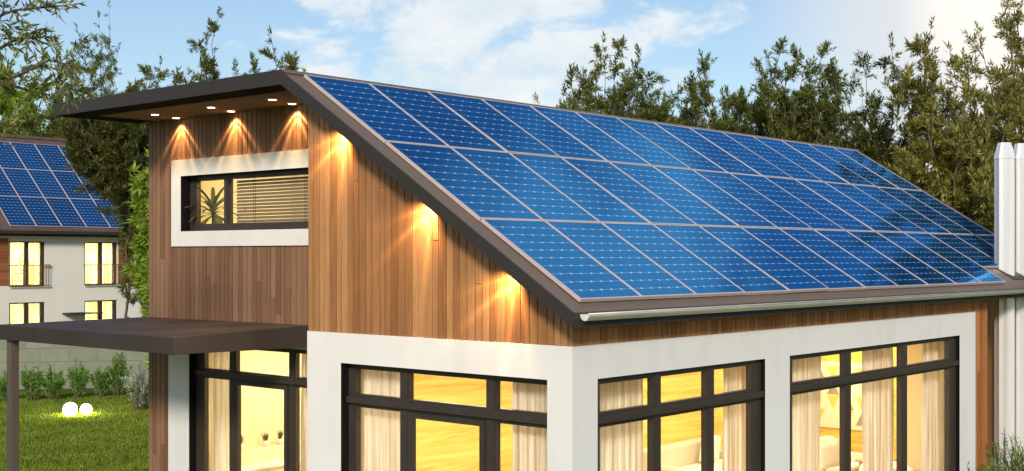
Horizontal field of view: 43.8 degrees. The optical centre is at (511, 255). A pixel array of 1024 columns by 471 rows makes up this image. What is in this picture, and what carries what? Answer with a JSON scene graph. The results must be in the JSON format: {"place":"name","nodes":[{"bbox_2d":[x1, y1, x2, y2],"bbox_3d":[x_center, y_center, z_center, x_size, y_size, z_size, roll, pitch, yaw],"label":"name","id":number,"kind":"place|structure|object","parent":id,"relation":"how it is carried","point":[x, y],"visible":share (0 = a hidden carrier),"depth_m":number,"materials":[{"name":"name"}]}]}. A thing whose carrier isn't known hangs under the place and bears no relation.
{"place":"outdoors","nodes":[
{"label":"outdoors","id":0,"kind":"place"},
{"bbox_2d":[0,387,148,470],"bbox_3d":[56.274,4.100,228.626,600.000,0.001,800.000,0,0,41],"label":"lawn ground","id":1,"kind":"structure","parent":0,"point":[88,390],"depth_m":30.42,"materials":[{"name":"plant"}]},
{"bbox_2d":[0,51,61,136],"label":"tree","id":2,"kind":"object","parent":1,"relation":"on","point":[8,106],"visible":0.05,"depth_m":59.09,"materials":[{"name":"green plant"}]},
{"bbox_2d":[19,364,44,400],"bbox_3d":[-13.500,3.555,35.806,0.715,1.094,0.771,0,0,-18],"label":"shrub","id":3,"kind":"object","parent":1,"relation":"on","point":[32,386],"visible":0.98,"depth_m":35.70,"materials":[{"name":"green plant"}]},
{"bbox_2d":[0,0,97,147],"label":"tree","id":4,"kind":"object","parent":1,"relation":"on","point":[32,87],"visible":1,"depth_m":11.62,"materials":[{"name":"green plant"}]},
{"bbox_2d":[40,364,67,399],"bbox_3d":[-12.982,3.565,35.990,0.765,1.075,0.764,0,0,41],"label":"shrub","id":5,"kind":"object","parent":1,"relation":"on","point":[53,389],"visible":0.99,"depth_m":35.91,"materials":[{"name":"green plant"}]},
{"bbox_2d":[0,89,112,236],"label":"tree","id":6,"kind":"object","parent":1,"relation":"on","point":[53,131],"visible":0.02,"depth_m":56.70,"materials":[{"name":"green plant"}]},
{"bbox_2d":[0,134,143,323],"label":"neighbouring house","id":7,"kind":"structure","parent":1,"relation":"on","point":[61,290],"depth_m":49.40,"materials":[{"name":"paint"}]},
{"bbox_2d":[0,168,17,195],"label":"solar panel","id":8,"kind":"object","parent":7,"relation":"attached to","point":[6,188],"visible":1,"depth_m":49.05,"materials":[{"name":"glass"}]},
{"bbox_2d":[0,141,25,168],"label":"solar panel","id":9,"kind":"object","parent":7,"relation":"attached to","point":[9,157],"visible":0.98,"depth_m":50.68,"materials":[{"name":"glass"}]},
{"bbox_2d":[10,243,16,284],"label":"curtain","id":10,"kind":"object","parent":7,"relation":"hanging from","point":[13,253],"visible":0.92,"depth_m":48.16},
{"bbox_2d":[0,196,35,226],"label":"solar panel","id":11,"kind":"object","parent":7,"relation":"on","point":[13,209],"visible":1,"depth_m":48.08,"materials":[{"name":"glass"}]},
{"bbox_2d":[2,168,42,196],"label":"solar panel","id":12,"kind":"object","parent":7,"relation":"attached to","point":[22,182],"visible":1,"depth_m":49.77,"materials":[{"name":"glass"}]},
{"bbox_2d":[9,241,43,286],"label":"window","id":13,"kind":"structure","parent":7,"relation":"in","point":[25,243],"depth_m":48.27,"materials":[{"name":"paint"}]},
{"bbox_2d":[9,302,43,323],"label":"window","id":14,"kind":"structure","parent":7,"relation":"in","point":[41,304],"depth_m":48.27,"materials":[{"name":"paint"}]},
{"bbox_2d":[10,142,50,170],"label":"solar panel","id":15,"kind":"object","parent":7,"relation":"attached to","point":[30,156],"visible":1,"depth_m":51.46,"materials":[{"name":"glass"}]},
{"bbox_2d":[29,243,38,284],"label":"curtain","id":16,"kind":"object","parent":7,"relation":"hanging from","point":[33,253],"visible":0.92,"depth_m":48.77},
{"bbox_2d":[29,303,38,322],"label":"curtain","id":17,"kind":"object","parent":7,"relation":"hanging from","point":[34,313],"visible":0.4,"depth_m":48.77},
{"bbox_2d":[19,197,61,226],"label":"solar panel","id":18,"kind":"object","parent":7,"relation":"on","point":[40,211],"visible":1,"depth_m":48.88,"materials":[{"name":"glass"}]},
{"bbox_2d":[27,169,67,197],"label":"solar panel","id":19,"kind":"object","parent":7,"relation":"attached to","point":[47,183],"visible":1,"depth_m":50.56,"materials":[{"name":"glass"}]},
{"bbox_2d":[34,144,73,171],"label":"solar panel","id":20,"kind":"object","parent":7,"relation":"attached to","point":[53,158],"visible":0.89,"depth_m":52.24,"materials":[{"name":"glass"}]},
{"bbox_2d":[45,198,86,227],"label":"solar panel","id":21,"kind":"object","parent":7,"relation":"on","point":[65,212],"visible":1,"depth_m":49.67,"materials":[{"name":"glass"}]},
{"bbox_2d":[51,171,91,198],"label":"solar panel","id":22,"kind":"object","parent":7,"relation":"attached to","point":[67,181],"visible":0.93,"depth_m":51.32,"materials":[{"name":"glass"}]},
{"bbox_2d":[85,243,90,283],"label":"curtain","id":23,"kind":"object","parent":7,"relation":"hanging from","point":[87,253],"visible":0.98,"depth_m":50.49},
{"bbox_2d":[69,198,110,227],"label":"solar panel","id":24,"kind":"object","parent":7,"relation":"on","point":[88,215],"visible":1,"depth_m":50.44,"materials":[{"name":"glass"}]},
{"bbox_2d":[84,242,115,285],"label":"window","id":25,"kind":"structure","parent":7,"relation":"in","point":[99,244],"depth_m":50.64,"materials":[{"name":"paint"}]},
{"bbox_2d":[84,300,115,319],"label":"window","id":26,"kind":"structure","parent":7,"relation":"in","point":[99,302],"depth_m":50.64,"materials":[{"name":"paint"}]},
{"bbox_2d":[102,243,111,282],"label":"curtain","id":27,"kind":"object","parent":7,"relation":"hanging from","point":[106,253],"visible":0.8,"depth_m":51.13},
{"bbox_2d":[93,199,125,227],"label":"solar panel","id":28,"kind":"object","parent":7,"relation":"on","point":[111,218],"visible":0.37,"depth_m":51.12,"materials":[{"name":"glass"}]},
{"bbox_2d":[0,340,148,389],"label":"garden wall","id":29,"kind":"structure","parent":1,"relation":"on","point":[58,358],"depth_m":39.27,"materials":[{"name":"concrete"}]},
{"bbox_2d":[66,358,90,398],"bbox_3d":[-12.392,3.510,36.385,0.694,1.185,0.649,0,0,41],"label":"shrub","id":30,"kind":"object","parent":1,"relation":"on","point":[79,382],"visible":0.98,"depth_m":36.34,"materials":[{"name":"green plant"}]},
{"bbox_2d":[39,0,155,129],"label":"tree","id":31,"kind":"object","parent":1,"relation":"on","point":[96,63],"visible":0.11,"depth_m":63.16,"materials":[{"name":"green plant"}]},
{"bbox_2d":[89,366,113,396],"bbox_3d":[-11.809,3.621,36.698,0.721,0.964,0.758,0,0,26],"label":"shrub","id":32,"kind":"object","parent":1,"relation":"on","point":[103,384],"visible":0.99,"depth_m":36.60,"materials":[{"name":"green plant"}]},
{"bbox_2d":[58,77,148,221],"bbox_3d":[-10.611,-0.385,34.989,3.413,8.991,3.686,0,0,41],"label":"tree","id":33,"kind":"object","parent":1,"relation":"on","point":[102,155],"visible":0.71,"depth_m":34.20,"materials":[{"name":"green plant"}]},
{"bbox_2d":[106,351,133,395],"bbox_3d":[-11.435,3.414,36.906,0.734,1.376,0.804,0,0,29],"label":"shrub","id":34,"kind":"object","parent":1,"relation":"on","point":[118,386],"visible":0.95,"depth_m":36.85,"materials":[{"name":"green plant"}]},
{"bbox_2d":[119,147,148,369],"bbox_3d":[-8.133,0.640,29.977,2.084,6.933,1.894,0,0,41],"label":"tree","id":35,"kind":"object","parent":1,"relation":"on","point":[140,268],"visible":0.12,"depth_m":29.74,"materials":[{"name":"green plant"}]},
{"bbox_2d":[119,364,148,410],"bbox_3d":[-9.844,3.460,33.483,0.933,1.287,1.106,0,0,10],"label":"shrub","id":36,"kind":"object","parent":1,"relation":"on","point":[140,390],"visible":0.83,"depth_m":33.43,"materials":[{"name":"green plant"}]},
{"bbox_2d":[106,55,171,317],"bbox_3d":[-11.041,-1.123,39.996,4.361,10.468,3.580,0,0,41],"label":"tree","id":37,"kind":"object","parent":1,"relation":"on","point":[127,252],"visible":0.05,"depth_m":39.87,"materials":[{"name":"green plant"}]},
{"bbox_2d":[153,6,246,87],"bbox_3d":[-8.789,-1.651,36.940,3.893,11.552,3.482,0,0,41],"label":"tree","id":38,"kind":"object","parent":1,"relation":"on","point":[206,64],"visible":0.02,"depth_m":36.55,"materials":[{"name":"green plant"}]},
{"bbox_2d":[248,24,305,73],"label":"tree","id":39,"kind":"object","parent":1,"relation":"on","point":[290,61],"visible":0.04,"depth_m":37.57,"materials":[{"name":"green plant"}]},
{"bbox_2d":[0,69,1023,470],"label":"house","id":40,"kind":"structure","parent":1,"relation":"on","point":[442,303],"depth_m":15.59,"materials":[{"name":"paint"}]},
{"bbox_2d":[185,185,245,230],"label":"indoor palm","id":41,"kind":"object","parent":40,"relation":"on","point":[212,204],"visible":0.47,"depth_m":18.14,"materials":[{"name":"plant"}]},
{"bbox_2d":[209,352,228,470],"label":"curtain","id":42,"kind":"object","parent":40,"relation":"hanging from","point":[218,424],"visible":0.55,"depth_m":18.05,"materials":[{"name":"fabric"}]},
{"bbox_2d":[181,167,307,230],"bbox_3d":[-3.326,-0.733,16.904,3.328,0.776,0.239,0,0,41],"label":"window","id":43,"kind":"structure","parent":40,"relation":"in","point":[190,195],"depth_m":17.48,"materials":[{"name":"paint"}]},
{"bbox_2d":[189,349,306,470],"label":"window","id":44,"kind":"structure","parent":40,"relation":"in","point":[200,372],"depth_m":17.34,"materials":[{"name":"paint"}]},
{"bbox_2d":[228,440,300,470],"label":"kitchen counter","id":45,"kind":"object","parent":40,"relation":"on","point":[270,457],"depth_m":19.31,"materials":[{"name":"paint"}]},
{"bbox_2d":[236,174,307,222],"bbox_3d":[-2.924,-0.750,16.795,2.280,0.700,0.053,0,0,41],"label":"window blind","id":46,"kind":"object","parent":40,"relation":"attached to","point":[253,206],"depth_m":17.02,"materials":[{"name":"paint"}]},
{"bbox_2d":[300,354,306,470],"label":"curtain","id":47,"kind":"object","parent":40,"relation":"hanging from","point":[303,451],"visible":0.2,"depth_m":16.83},
{"bbox_2d":[304,74,449,146],"bbox_3d":[-1.549,-1.646,14.512,0.994,0.037,1.586,0,32,-49],"label":"solar panel","id":48,"kind":"object","parent":40,"relation":"on","point":[376,113],"visible":1,"depth_m":14.46,"materials":[{"name":"glass"}]},
{"bbox_2d":[361,369,399,470],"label":"curtain","id":49,"kind":"object","parent":40,"relation":"hanging from","point":[380,440],"visible":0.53,"depth_m":14.33,"materials":[{"name":"fabric"}]},
{"bbox_2d":[369,83,506,151],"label":"solar panel","id":50,"kind":"object","parent":40,"relation":"on","point":[444,123],"visible":1,"depth_m":15.24,"materials":[{"name":"glass"}]},
{"bbox_2d":[341,363,546,470],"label":"window","id":51,"kind":"structure","parent":40,"relation":"in","point":[489,418],"depth_m":13.59,"materials":[{"name":"paint"}]},
{"bbox_2d":[385,141,542,220],"bbox_3d":[-0.514,-0.793,13.612,0.994,0.037,1.614,0,32,-49],"label":"solar panel","id":52,"kind":"object","parent":40,"relation":"on","point":[468,186],"visible":1,"depth_m":13.56,"materials":[{"name":"glass"}]},
{"bbox_2d":[428,91,559,156],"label":"solar panel","id":53,"kind":"object","parent":40,"relation":"on","point":[495,126],"visible":1,"depth_m":15.99,"materials":[{"name":"glass"}]},
{"bbox_2d":[451,147,599,221],"bbox_3d":[0.142,-0.795,14.366,0.994,0.036,1.614,0,32,-49],"label":"solar panel","id":54,"kind":"object","parent":40,"relation":"on","point":[530,189],"visible":1,"depth_m":14.34,"materials":[{"name":"glass"}]},
{"bbox_2d":[513,382,546,470],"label":"curtain","id":55,"kind":"object","parent":40,"relation":"hanging from","point":[529,448],"visible":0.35,"depth_m":12.87,"materials":[{"name":"fabric"}]},
{"bbox_2d":[482,99,607,161],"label":"solar panel","id":56,"kind":"object","parent":40,"relation":"on","point":[547,132],"visible":1,"depth_m":16.76,"materials":[{"name":"glass"}]},
{"bbox_2d":[480,218,641,301],"bbox_3d":[0.490,0.029,12.739,0.994,0.035,1.487,0,32,-49],"label":"solar panel","id":57,"kind":"object","parent":40,"relation":"on","point":[572,269],"visible":1,"depth_m":12.68,"materials":[{"name":"glass"}]},
{"bbox_2d":[509,152,650,223],"bbox_3d":[0.798,-0.794,15.121,0.994,0.036,1.614,0,32,-49],"label":"solar panel","id":58,"kind":"object","parent":40,"relation":"on","point":[583,191],"visible":1,"depth_m":15.10,"materials":[{"name":"glass"}]},
{"bbox_2d":[531,106,651,165],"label":"solar panel","id":59,"kind":"object","parent":40,"relation":"on","point":[601,143],"visible":1,"depth_m":17.51,"materials":[{"name":"glass"}]},
{"bbox_2d":[600,379,642,470],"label":"curtain","id":60,"kind":"object","parent":40,"relation":"hanging from","point":[621,447],"visible":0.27,"depth_m":13.26,"materials":[{"name":"fabric"}]},
{"bbox_2d":[546,221,696,298],"bbox_3d":[1.146,0.029,13.493,0.994,0.036,1.487,0,32,-49],"label":"solar panel","id":61,"kind":"object","parent":40,"relation":"on","point":[630,265],"visible":1,"depth_m":13.46,"materials":[{"name":"glass"}]},
{"bbox_2d":[561,157,696,224],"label":"solar panel","id":62,"kind":"object","parent":40,"relation":"on","point":[634,195],"visible":1,"depth_m":15.85,"materials":[{"name":"glass"}]},
{"bbox_2d":[576,112,690,168],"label":"solar panel","id":63,"kind":"object","parent":40,"relation":"on","point":[635,142],"visible":1,"depth_m":18.27,"materials":[{"name":"glass"}]},
{"bbox_2d":[616,117,727,172],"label":"solar panel","id":64,"kind":"object","parent":40,"relation":"on","point":[678,149],"visible":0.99,"depth_m":19.04,"materials":[{"name":"glass"}]},
{"bbox_2d":[602,222,745,296],"bbox_3d":[1.802,0.029,14.249,0.994,0.038,1.487,0,32,-49],"label":"solar panel","id":65,"kind":"object","parent":40,"relation":"on","point":[699,277],"visible":1,"depth_m":14.22,"materials":[{"name":"glass"}]},
{"bbox_2d":[610,162,738,226],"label":"solar panel","id":66,"kind":"object","parent":40,"relation":"on","point":[678,197],"visible":1,"depth_m":16.61,"materials":[{"name":"glass"}]},
{"bbox_2d":[598,359,764,470],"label":"window","id":67,"kind":"structure","parent":40,"relation":"in","point":[753,395],"depth_m":13.99,"materials":[{"name":"paint"}]},
{"bbox_2d":[643,435,722,470],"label":"sofa","id":68,"kind":"object","parent":40,"relation":"on","point":[683,455],"visible":0.37,"depth_m":21.90,"materials":[{"name":"fabric"}]},
{"bbox_2d":[655,123,761,175],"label":"solar panel","id":69,"kind":"object","parent":40,"relation":"on","point":[709,150],"visible":1,"depth_m":19.78,"materials":[{"name":"glass"}]},
{"bbox_2d":[653,166,777,227],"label":"solar panel","id":70,"kind":"object","parent":40,"relation":"on","point":[722,202],"visible":1,"depth_m":17.36,"materials":[{"name":"glass"}]},
{"bbox_2d":[653,224,789,294],"bbox_3d":[2.458,0.030,15.003,0.994,0.035,1.487,0,32,-49],"label":"solar panel","id":71,"kind":"object","parent":40,"relation":"on","point":[729,263],"visible":1,"depth_m":14.98,"materials":[{"name":"glass"}]},
{"bbox_2d":[722,366,745,470],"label":"curtain","id":72,"kind":"object","parent":40,"relation":"hanging from","point":[734,438],"visible":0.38,"depth_m":14.97,"materials":[{"name":"fabric"}]},
{"bbox_2d":[690,128,793,178],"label":"solar panel","id":73,"kind":"object","parent":40,"relation":"on","point":[744,154],"visible":1,"depth_m":20.53,"materials":[{"name":"glass"}]},
{"bbox_2d":[694,170,812,228],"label":"solar panel","id":74,"kind":"object","parent":40,"relation":"on","point":[755,201],"visible":1,"depth_m":18.12,"materials":[{"name":"glass"}]},
{"bbox_2d":[700,226,829,292],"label":"solar panel","id":75,"kind":"object","parent":40,"relation":"on","point":[772,263],"visible":1,"depth_m":15.73,"materials":[{"name":"glass"}]},
{"bbox_2d":[723,132,822,181],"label":"solar panel","id":76,"kind":"object","parent":40,"relation":"on","point":[774,157],"visible":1,"depth_m":21.30,"materials":[{"name":"glass"}]},
{"bbox_2d":[730,173,844,229],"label":"solar panel","id":77,"kind":"object","parent":40,"relation":"on","point":[789,203],"visible":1,"depth_m":18.88,"materials":[{"name":"glass"}]},
{"bbox_2d":[753,136,848,183],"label":"solar panel","id":78,"kind":"object","parent":40,"relation":"on","point":[806,163],"visible":0.96,"depth_m":22.06,"materials":[{"name":"glass"}]},
{"bbox_2d":[742,227,865,290],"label":"solar panel","id":79,"kind":"object","parent":40,"relation":"on","point":[808,261],"visible":1,"depth_m":16.49,"materials":[{"name":"glass"}]},
{"bbox_2d":[792,356,820,470],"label":"curtain","id":80,"kind":"object","parent":40,"relation":"hanging from","point":[805,431],"visible":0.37,"depth_m":16.28,"materials":[{"name":"fabric"}]},
{"bbox_2d":[764,176,873,230],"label":"solar panel","id":81,"kind":"object","parent":40,"relation":"on","point":[822,205],"visible":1,"depth_m":19.64,"materials":[{"name":"glass"}]},
{"bbox_2d":[781,140,875,186],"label":"solar panel","id":82,"kind":"object","parent":40,"relation":"on","point":[830,164],"visible":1,"depth_m":22.79,"materials":[{"name":"glass"}]},
{"bbox_2d":[779,228,898,288],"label":"solar panel","id":83,"kind":"object","parent":40,"relation":"on","point":[847,263],"visible":1,"depth_m":17.24,"materials":[{"name":"glass"}]},
{"bbox_2d":[820,361,861,430],"bbox_3d":[6.439,2.730,24.933,1.220,1.300,0.034,0,0,41],"label":"wall picture","id":84,"kind":"object","parent":40,"relation":"attached to","point":[829,408],"depth_m":24.99,"materials":[{"name":"white fabric"}]},
{"bbox_2d":[820,436,862,470],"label":"sofa","id":85,"kind":"object","parent":40,"relation":"on","point":[854,464],"visible":0.12,"depth_m":22.31,"materials":[{"name":"fabric"}]},
{"bbox_2d":[819,438,838,467],"bbox_3d":[5.384,3.360,21.599,0.500,0.500,0.160,-8,6,-14],"label":"cushion","id":86,"kind":"object","parent":85,"relation":"on","point":[829,453],"visible":0.59,"depth_m":21.53,"materials":[{"name":"white fabric"}]},
{"bbox_2d":[795,179,901,231],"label":"solar panel","id":87,"kind":"object","parent":40,"relation":"on","point":[855,210],"visible":1,"depth_m":20.38,"materials":[{"name":"glass"}]},
{"bbox_2d":[809,144,899,188],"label":"solar panel","id":88,"kind":"object","parent":40,"relation":"on","point":[876,180],"visible":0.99,"depth_m":23.58,"materials":[{"name":"glass"}]},
{"bbox_2d":[814,229,928,287],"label":"solar panel","id":89,"kind":"object","parent":40,"relation":"on","point":[876,260],"visible":1,"depth_m":18.00,"materials":[{"name":"glass"}]},
{"bbox_2d":[790,335,959,470],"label":"window","id":90,"kind":"structure","parent":40,"relation":"in","point":[950,364],"depth_m":17.78,"materials":[{"name":"paint"}]},
{"bbox_2d":[825,182,927,232],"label":"solar panel","id":91,"kind":"object","parent":40,"relation":"on","point":[879,209],"visible":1,"depth_m":21.14,"materials":[{"name":"glass"}]},
{"bbox_2d":[833,147,921,190],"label":"solar panel","id":92,"kind":"object","parent":40,"relation":"on","point":[880,171],"visible":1,"depth_m":24.31,"materials":[{"name":"glass"}]},
{"bbox_2d":[862,347,893,470],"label":"curtain","id":93,"kind":"object","parent":40,"relation":"hanging from","point":[877,421],"visible":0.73,"depth_m":17.86,"materials":[{"name":"fabric"}]},
{"bbox_2d":[846,230,956,286],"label":"solar panel","id":94,"kind":"object","parent":40,"relation":"on","point":[910,263],"visible":1,"depth_m":18.75,"materials":[{"name":"glass"}]},
{"bbox_2d":[852,184,951,233],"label":"solar panel","id":95,"kind":"object","parent":40,"relation":"on","point":[903,209],"visible":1,"depth_m":21.92,"materials":[{"name":"glass"}]},
{"bbox_2d":[878,187,973,234],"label":"solar panel","id":96,"kind":"object","parent":40,"relation":"on","point":[928,212],"visible":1,"depth_m":22.67,"materials":[{"name":"glass"}]},
{"bbox_2d":[876,231,981,285],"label":"solar panel","id":97,"kind":"object","parent":40,"relation":"on","point":[932,259],"visible":1,"depth_m":19.51,"materials":[{"name":"glass"}]},
{"bbox_2d":[921,341,943,470],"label":"curtain","id":98,"kind":"object","parent":40,"relation":"hanging from","point":[932,424],"visible":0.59,"depth_m":19.31,"materials":[{"name":"fabric"}]},
{"bbox_2d":[902,189,993,234],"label":"solar panel","id":99,"kind":"object","parent":40,"relation":"on","point":[950,213],"visible":0.93,"depth_m":23.42,"materials":[{"name":"glass"}]},
{"bbox_2d":[904,232,1005,283],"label":"solar panel","id":100,"kind":"object","parent":40,"relation":"on","point":[983,275],"visible":1,"depth_m":20.27,"materials":[{"name":"glass"}]},
{"bbox_2d":[930,233,998,267],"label":"solar panel","id":101,"kind":"object","parent":40,"relation":"on","point":[969,251],"visible":0.83,"depth_m":21.14,"materials":[{"name":"glass"}]},
{"bbox_2d":[954,234,993,258],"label":"solar panel","id":102,"kind":"object","parent":40,"relation":"on","point":[981,245],"visible":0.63,"depth_m":21.98,"materials":[{"name":"glass"}]},
{"bbox_2d":[529,31,677,123],"bbox_3d":[2.815,-1.125,36.132,4.488,10.490,4.893,0,0,41],"label":"tree","id":103,"kind":"object","parent":1,"relation":"on","point":[616,101],"visible":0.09,"depth_m":35.37,"materials":[{"name":"green plant"}]},
{"bbox_2d":[645,49,780,135],"bbox_3d":[5.769,-1.109,37.942,4.658,10.477,3.961,0,0,14],"label":"tree","id":104,"kind":"object","parent":1,"relation":"on","point":[740,104],"visible":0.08,"depth_m":37.43,"materials":[{"name":"green plant"}]},
{"bbox_2d":[740,35,862,146],"bbox_3d":[8.220,-1.131,37.019,3.729,10.522,4.248,0,0,-14],"label":"tree","id":105,"kind":"object","parent":1,"relation":"on","point":[798,122],"visible":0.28,"depth_m":36.21,"materials":[{"name":"green plant"}]},
{"bbox_2d":[808,16,967,192],"bbox_3d":[9.909,-1.126,33.827,5.529,10.493,5.633,0,0,41],"label":"tree","id":106,"kind":"object","parent":1,"relation":"on","point":[861,137],"visible":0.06,"depth_m":33.24,"materials":[{"name":"green plant"}]},
{"bbox_2d":[881,30,1023,231],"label":"tree","id":107,"kind":"object","parent":1,"relation":"on","point":[973,199],"visible":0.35,"depth_m":30.63,"materials":[{"name":"green plant"}]},
{"bbox_2d":[944,0,1023,182],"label":"tree","id":108,"kind":"object","parent":1,"relation":"on","point":[1014,43],"visible":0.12,"depth_m":33.09,"materials":[{"name":"green plant"}]},
{"bbox_2d":[981,428,1023,470],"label":"shrub","id":109,"kind":"object","parent":1,"relation":"on","point":[997,458],"visible":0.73,"depth_m":19.84,"materials":[{"name":"green plant"}]},
{"bbox_2d":[1002,434,1023,470],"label":"shrub","id":110,"kind":"object","parent":1,"relation":"on","point":[1017,460],"visible":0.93,"depth_m":19.50,"materials":[{"name":"green plant"}]},
{"bbox_2d":[0,0,1023,171],"label":"sky","id":111,"kind":"structure","parent":0,"point":[509,50],"materials":[{"name":"blue"}]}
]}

